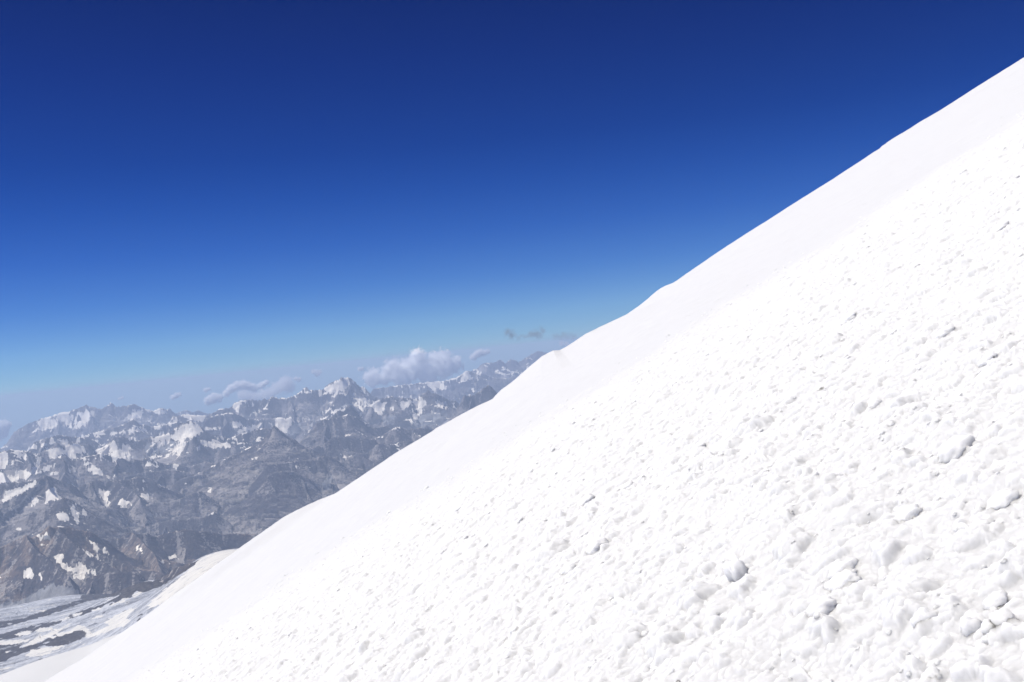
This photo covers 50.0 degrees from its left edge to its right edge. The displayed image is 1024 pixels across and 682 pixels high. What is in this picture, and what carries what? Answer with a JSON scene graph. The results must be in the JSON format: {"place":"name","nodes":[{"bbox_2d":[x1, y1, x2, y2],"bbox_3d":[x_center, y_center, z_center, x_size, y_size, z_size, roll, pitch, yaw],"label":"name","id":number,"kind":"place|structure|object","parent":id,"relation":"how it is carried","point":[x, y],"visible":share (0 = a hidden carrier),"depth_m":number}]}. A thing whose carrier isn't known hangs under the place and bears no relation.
{"place":"outdoors","nodes":[
{"label":"outdoors","id":0,"kind":"place"},
{"bbox_2d":[0,633,119,681],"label":"snow shoulder","id":1,"kind":"object","parent":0,"point":[44,669],"visible":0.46,"depth_m":610.29},
{"bbox_2d":[0,548,238,674],"bbox_3d":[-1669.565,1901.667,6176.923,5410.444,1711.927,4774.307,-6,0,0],"label":"glacier","id":2,"kind":"object","parent":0,"point":[31,632],"visible":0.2,"depth_m":5963.33},
{"bbox_2d":[0,526,257,607],"bbox_3d":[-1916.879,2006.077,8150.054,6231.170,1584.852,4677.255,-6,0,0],"label":"mountain ridge","id":3,"kind":"structure","parent":0,"point":[48,562],"depth_m":8336.70},
{"bbox_2d":[0,385,496,546],"bbox_3d":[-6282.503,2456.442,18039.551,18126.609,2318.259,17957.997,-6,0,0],"label":"mountains","id":4,"kind":"structure","parent":0,"point":[190,475],"depth_m":12717.26},
{"bbox_2d":[0,351,546,451],"bbox_3d":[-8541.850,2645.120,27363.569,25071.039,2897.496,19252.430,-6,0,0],"label":"distant mountains","id":5,"kind":"structure","parent":0,"point":[304,411],"depth_m":21149.87},
{"bbox_2d":[0,0,1023,447],"label":"sky","id":6,"kind":"structure","parent":0,"point":[207,206]},
{"bbox_2d":[45,58,1023,681],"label":"snow slope","id":7,"kind":"structure","parent":0,"point":[755,626],"depth_m":8.77},
{"bbox_2d":[559,560,579,574],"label":"snow clod","id":8,"kind":"object","parent":7,"relation":"on","point":[568,567],"visible":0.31,"depth_m":7.02},
{"bbox_2d":[144,114,1023,681],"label":"snow debris","id":9,"kind":"object","parent":7,"relation":"on","point":[1000,616],"visible":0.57,"depth_m":6.48},
{"bbox_2d":[576,493,594,506],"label":"snow clod","id":10,"kind":"object","parent":7,"relation":"on","point":[585,499],"visible":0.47,"depth_m":9.35},
{"bbox_2d":[585,537,608,554],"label":"snow clod","id":11,"kind":"object","parent":7,"relation":"on","point":[593,547],"visible":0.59,"depth_m":7.11},
{"bbox_2d":[621,480,633,488],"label":"snow clod","id":12,"kind":"object","parent":7,"relation":"on","point":[627,484],"visible":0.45,"depth_m":8.81},
{"bbox_2d":[723,557,748,581],"bbox_3d":[0.973,0.996,4.747,0.115,0.127,0.109,-6,0,0],"label":"snow clod","id":13,"kind":"object","parent":7,"relation":"on","point":[735,569],"visible":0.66,"depth_m":4.72},
{"bbox_2d":[805,596,836,617],"bbox_3d":[1.067,0.933,3.794,0.126,0.104,0.142,-6,0,0],"label":"snow clod","id":14,"kind":"object","parent":7,"relation":"on","point":[824,605],"visible":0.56,"depth_m":3.75},
{"bbox_2d":[823,568,861,591],"bbox_3d":[1.184,0.878,3.934,0.143,0.110,0.172,-6,0,0],"label":"snow clod","id":15,"kind":"object","parent":7,"relation":"on","point":[845,576],"visible":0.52,"depth_m":3.91},
{"bbox_2d":[828,558,857,578],"bbox_3d":[1.215,0.851,4.047,0.124,0.102,0.124,-6,0,44],"label":"snow clod","id":16,"kind":"object","parent":7,"relation":"on","point":[837,567],"visible":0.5,"depth_m":4.02},
{"bbox_2d":[840,311,855,324],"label":"snow clod","id":17,"kind":"object","parent":7,"relation":"on","point":[849,316],"visible":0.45,"depth_m":10.16},
{"bbox_2d":[868,398,881,407],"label":"snow clod","id":18,"kind":"object","parent":7,"relation":"on","point":[874,402],"visible":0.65,"depth_m":6.34},
{"bbox_2d":[894,504,922,523],"bbox_3d":[1.525,0.679,4.219,0.126,0.110,0.145,-6,0,0],"label":"snow clod","id":19,"kind":"object","parent":7,"relation":"on","point":[906,513],"visible":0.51,"depth_m":4.18},
{"bbox_2d":[910,607,937,627],"bbox_3d":[1.207,0.814,3.200,0.083,0.073,0.082,-6,0,34],"label":"snow clod","id":20,"kind":"object","parent":7,"relation":"on","point":[923,613],"visible":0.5,"depth_m":3.18},
{"bbox_2d":[935,324,954,338],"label":"snow clod","id":21,"kind":"object","parent":7,"relation":"on","point":[945,331],"visible":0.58,"depth_m":7.05},
{"bbox_2d":[938,435,974,462],"bbox_3d":[1.862,0.472,4.601,0.182,0.161,0.196,-6,0,0],"label":"snow clod","id":22,"kind":"object","parent":7,"relation":"on","point":[951,448],"visible":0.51,"depth_m":4.54},
{"bbox_2d":[959,616,981,636],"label":"snow clod","id":23,"kind":"object","parent":7,"relation":"on","point":[968,626],"visible":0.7,"depth_m":3.00},
{"bbox_2d":[970,518,994,525],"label":"snow clod","id":24,"kind":"object","parent":7,"relation":"on","point":[981,521],"visible":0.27,"depth_m":3.65},
{"bbox_2d":[977,351,997,366],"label":"snow clod","id":25,"kind":"object","parent":7,"relation":"on","point":[985,358],"visible":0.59,"depth_m":5.74},
{"bbox_2d":[982,590,1007,609],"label":"snow clod","id":26,"kind":"object","parent":7,"relation":"on","point":[996,598],"visible":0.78,"depth_m":3.04},
{"bbox_2d":[992,221,1008,233],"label":"snow clod","id":27,"kind":"object","parent":7,"relation":"on","point":[1001,226],"visible":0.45,"depth_m":9.81},
{"bbox_2d":[986,489,1018,509],"bbox_3d":[1.677,0.554,3.777,0.112,0.090,0.138,-6,0,0],"label":"snow clod","id":28,"kind":"object","parent":7,"relation":"on","point":[1003,498],"visible":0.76,"depth_m":3.74}
]}

